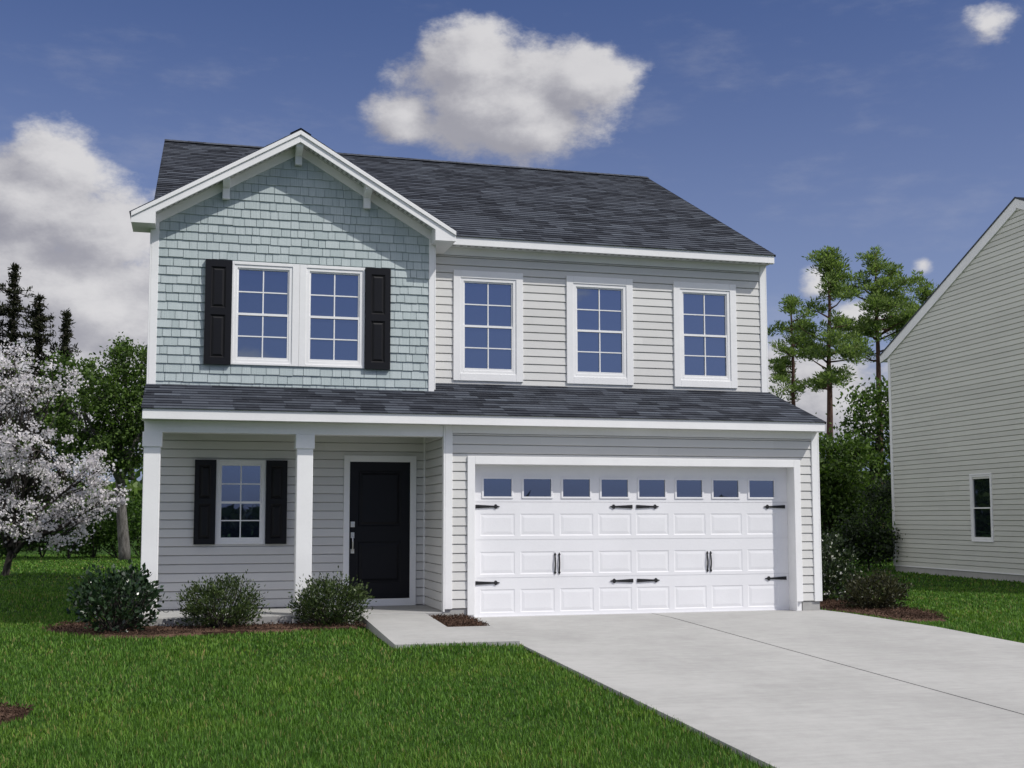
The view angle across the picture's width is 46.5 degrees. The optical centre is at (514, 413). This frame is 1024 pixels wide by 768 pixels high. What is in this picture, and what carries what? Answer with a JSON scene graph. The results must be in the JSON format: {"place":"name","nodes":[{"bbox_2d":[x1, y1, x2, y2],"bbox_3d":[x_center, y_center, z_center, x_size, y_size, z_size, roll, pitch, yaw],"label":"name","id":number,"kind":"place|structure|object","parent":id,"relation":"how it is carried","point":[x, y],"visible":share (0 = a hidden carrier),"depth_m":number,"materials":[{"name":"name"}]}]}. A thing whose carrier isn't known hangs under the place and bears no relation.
{"place":"outdoors","nodes":[
{"label":"outdoors","id":0,"kind":"place"},
{"bbox_2d":[361,613,519,648],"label":"front path","id":1,"kind":"structure","parent":0,"point":[399,630],"depth_m":14.53,"materials":[{"name":"concrete"}]},
{"bbox_2d":[0,537,1023,767],"bbox_3d":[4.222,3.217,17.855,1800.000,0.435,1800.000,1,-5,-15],"label":"lawn ground","id":2,"kind":"structure","parent":0,"point":[340,681],"depth_m":10.14,"materials":[{"name":"green plant"}]},
{"bbox_2d":[0,308,18,494],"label":"conifer","id":3,"kind":"object","parent":2,"relation":"on","point":[1,332],"visible":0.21,"depth_m":54.79,"materials":[{"name":"green plant"}]},
{"bbox_2d":[0,701,34,724],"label":"mulch bed","id":4,"kind":"object","parent":2,"relation":"on","point":[8,714],"visible":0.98,"depth_m":9.50,"materials":[{"name":"brown wood"}]},
{"bbox_2d":[0,262,36,549],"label":"conifer","id":5,"kind":"object","parent":2,"relation":"on","point":[13,309],"visible":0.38,"depth_m":54.63,"materials":[{"name":"green plant"}]},
{"bbox_2d":[0,500,43,557],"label":"hedge shrub","id":6,"kind":"object","parent":2,"relation":"on","point":[4,552],"visible":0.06,"depth_m":43.51,"materials":[{"name":"green plant"}]},
{"bbox_2d":[0,293,73,550],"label":"conifer","id":7,"kind":"object","parent":2,"relation":"on","point":[38,318],"visible":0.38,"depth_m":54.54,"materials":[{"name":"green plant"}]},
{"bbox_2d":[10,498,66,557],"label":"hedge shrub","id":8,"kind":"object","parent":2,"relation":"on","point":[38,545],"visible":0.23,"depth_m":43.78,"materials":[{"name":"green plant"}]},
{"bbox_2d":[39,307,83,550],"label":"conifer","id":9,"kind":"object","parent":2,"relation":"on","point":[65,336],"visible":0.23,"depth_m":54.72,"materials":[{"name":"green plant"}]},
{"bbox_2d":[0,338,134,575],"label":"blossom tree","id":10,"kind":"object","parent":2,"relation":"on","point":[38,531],"visible":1,"depth_m":29.89,"materials":[{"name":"white plant"}]},
{"bbox_2d":[46,495,101,557],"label":"hedge shrub","id":11,"kind":"object","parent":2,"relation":"on","point":[69,552],"visible":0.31,"depth_m":43.06,"materials":[{"name":"green plant"}]},
{"bbox_2d":[27,332,146,560],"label":"deciduous tree","id":12,"kind":"object","parent":2,"relation":"on","point":[118,433],"visible":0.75,"depth_m":40.52,"materials":[{"name":"green plant"}]},
{"bbox_2d":[66,494,116,557],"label":"hedge shrub","id":13,"kind":"object","parent":2,"relation":"on","point":[94,554],"visible":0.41,"depth_m":43.42,"materials":[{"name":"green plant"}]},
{"bbox_2d":[87,500,141,557],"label":"hedge shrub","id":14,"kind":"object","parent":2,"relation":"on","point":[113,539],"visible":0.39,"depth_m":43.71,"materials":[{"name":"green plant"}]},
{"bbox_2d":[107,487,141,557],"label":"hedge shrub","id":15,"kind":"object","parent":2,"relation":"on","point":[136,530],"visible":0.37,"depth_m":42.78,"materials":[{"name":"green plant"}]},
{"bbox_2d":[42,619,365,637],"bbox_3d":[-4.045,2.756,15.331,4.217,0.132,1.997,-1,-5,5],"label":"mulch bed","id":16,"kind":"object","parent":2,"relation":"on","point":[155,630],"visible":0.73,"depth_m":15.10,"materials":[{"name":"brown wood"}]},
{"bbox_2d":[66,559,171,631],"bbox_3d":[-4.967,2.322,14.992,1.286,1.005,1.244,1,-5,-15],"label":"shrub","id":17,"kind":"object","parent":16,"relation":"on","point":[132,588],"visible":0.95,"depth_m":14.83,"materials":[{"name":"green plant"}]},
{"bbox_2d":[170,569,271,628],"bbox_3d":[-3.802,2.454,15.428,1.296,0.862,1.191,1,-5,-15],"label":"shrub","id":18,"kind":"object","parent":16,"relation":"on","point":[237,613],"visible":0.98,"depth_m":15.29,"materials":[{"name":"green plant"}]},
{"bbox_2d":[286,565,376,626],"bbox_3d":[-2.449,2.447,15.738,1.146,0.881,1.124,-3,-6,31],"label":"shrub","id":19,"kind":"object","parent":16,"relation":"on","point":[326,602],"visible":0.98,"depth_m":15.58,"materials":[{"name":"green plant"}]},
{"bbox_2d":[13,444,890,540],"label":"background trees","id":20,"kind":"object","parent":2,"relation":"on","point":[137,486],"visible":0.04,"depth_m":79.27,"materials":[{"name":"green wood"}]},
{"bbox_2d":[429,613,489,626],"bbox_3d":[-0.757,2.751,15.786,0.624,0.139,1.510,1,-5,-15],"label":"mulch bed","id":21,"kind":"object","parent":2,"relation":"on","point":[459,620],"visible":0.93,"depth_m":15.62,"materials":[{"name":"brown wood"}]},
{"bbox_2d":[129,128,825,625],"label":"house","id":22,"kind":"structure","parent":2,"relation":"on","point":[435,386],"depth_m":17.61,"materials":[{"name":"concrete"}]},
{"bbox_2d":[215,460,265,543],"bbox_3d":[-3.977,1.288,17.318,0.706,1.215,0.064,1,-5,-15],"label":"window","id":23,"kind":"structure","parent":22,"relation":"in","point":[240,484],"depth_m":17.33,"materials":[{"name":"clear glass"}]},
{"bbox_2d":[231,261,299,365],"bbox_3d":[-3.603,-1.436,17.249,0.957,1.500,0.064,1,-5,-15],"label":"window","id":24,"kind":"structure","parent":22,"relation":"in","point":[265,296],"depth_m":17.26,"materials":[{"name":"clear glass"}]},
{"bbox_2d":[298,264,364,367],"bbox_3d":[-2.678,-1.415,17.497,0.955,1.500,0.064,1,-5,-15],"label":"window","id":25,"kind":"structure","parent":22,"relation":"in","point":[331,298],"depth_m":17.51,"materials":[{"name":"clear glass"}]},
{"bbox_2d":[349,462,409,598],"bbox_3d":[-2.009,1.740,17.789,0.908,2.030,0.106,1,-5,-15],"label":"front door","id":26,"kind":"structure","parent":22,"relation":"in","point":[379,519],"depth_m":17.80,"materials":[{"name":"black paint"}]},
{"bbox_2d":[453,270,522,381],"bbox_3d":[-0.411,-1.361,18.664,1.120,1.732,0.064,1,-5,-15],"label":"window","id":27,"kind":"structure","parent":22,"relation":"in","point":[487,306],"depth_m":18.67,"materials":[{"name":"clear glass"}]},
{"bbox_2d":[566,276,633,385],"bbox_3d":[1.369,-1.322,19.142,1.123,1.732,0.064,1,-5,-15],"label":"window","id":28,"kind":"structure","parent":22,"relation":"in","point":[599,311],"depth_m":19.15,"materials":[{"name":"clear glass"}]},
{"bbox_2d":[474,465,788,616],"bbox_3d":[1.776,1.858,17.531,4.948,2.152,0.082,1,-5,-15],"label":"garage door","id":29,"kind":"structure","parent":22,"relation":"in","point":[550,540],"depth_m":17.50,"materials":[{"name":"white metal"}]},
{"bbox_2d":[672,281,737,388],"bbox_3d":[3.135,-1.284,19.616,1.114,1.732,0.064,1,-5,-15],"label":"window","id":30,"kind":"structure","parent":22,"relation":"in","point":[704,314],"depth_m":19.62,"materials":[{"name":"clear glass"}]},
{"bbox_2d":[767,293,822,405],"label":"pine tree","id":31,"kind":"object","parent":2,"relation":"on","point":[783,375],"visible":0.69,"depth_m":51.88,"materials":[{"name":"green plant"}]},
{"bbox_2d":[782,245,876,455],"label":"pine tree","id":32,"kind":"object","parent":2,"relation":"on","point":[833,273],"visible":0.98,"depth_m":47.62,"materials":[{"name":"green plant"}]},
{"bbox_2d":[815,412,890,566],"bbox_3d":[9.668,2.655,36.846,3.662,5.430,3.926,-4,-6,34],"label":"deciduous tree","id":33,"kind":"object","parent":2,"relation":"on","point":[837,472],"visible":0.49,"depth_m":36.56,"materials":[{"name":"green plant"}]},
{"bbox_2d":[826,374,891,563],"bbox_3d":[12.590,1.951,40.289,4.765,6.702,3.534,3,-6,-35],"label":"deciduous tree","id":34,"kind":"object","parent":2,"relation":"on","point":[868,400],"visible":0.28,"depth_m":39.88,"materials":[{"name":"green plant"}]},
{"bbox_2d":[821,473,905,570],"bbox_3d":[10.113,3.136,33.993,3.213,2.966,2.843,1,-5,-15],"label":"shrub","id":35,"kind":"object","parent":2,"relation":"on","point":[866,535],"visible":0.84,"depth_m":33.83,"materials":[{"name":"green plant"}]},
{"bbox_2d":[821,246,925,527],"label":"pine tree","id":36,"kind":"object","parent":2,"relation":"on","point":[878,299],"visible":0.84,"depth_m":51.28,"materials":[{"name":"green plant"}]},
{"bbox_2d":[820,597,948,621],"bbox_3d":[5.361,3.046,18.732,1.503,0.146,4.334,1,-5,-15],"label":"mulch bed","id":37,"kind":"object","parent":2,"relation":"on","point":[908,614],"visible":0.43,"depth_m":17.58,"materials":[{"name":"brown wood"}]},
{"bbox_2d":[821,529,861,601],"bbox_3d":[5.131,2.621,20.289,1.614,1.393,1.424,1,-5,-15],"label":"flowering shrub","id":38,"kind":"object","parent":37,"relation":"on","point":[832,569],"visible":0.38,"depth_m":19.95,"materials":[{"name":"green plant"}]},
{"bbox_2d":[835,566,914,609],"bbox_3d":[5.551,2.753,18.398,1.185,0.806,1.207,-2,-5,20],"label":"shrub","id":39,"kind":"object","parent":37,"relation":"on","point":[890,593],"visible":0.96,"depth_m":18.22,"materials":[{"name":"green plant"}]},
{"bbox_2d":[888,275,938,339],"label":"pine tree","id":40,"kind":"object","parent":2,"relation":"on","point":[925,291],"visible":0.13,"depth_m":55.73,"materials":[{"name":"green plant"}]},
{"bbox_2d":[879,197,1023,582],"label":"house","id":41,"kind":"structure","parent":2,"relation":"on","point":[952,354],"depth_m":30.45,"materials":[{"name":"plastic"}]},
{"bbox_2d":[969,473,994,541],"bbox_3d":[11.656,2.352,29.715,0.064,1.698,0.919,1,-5,-12],"label":"window","id":42,"kind":"structure","parent":41,"relation":"in","point":[981,501],"depth_m":29.75,"materials":[{"name":"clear glass"}]},
{"bbox_2d":[0,0,1023,497],"label":"sky","id":43,"kind":"structure","parent":0,"point":[800,127],"materials":[{"name":"blue"}]},
{"bbox_2d":[474,610,1023,767],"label":"driveway","id":44,"kind":"structure","parent":0,"point":[804,689],"depth_m":11.34,"materials":[{"name":"concrete"}]}
]}

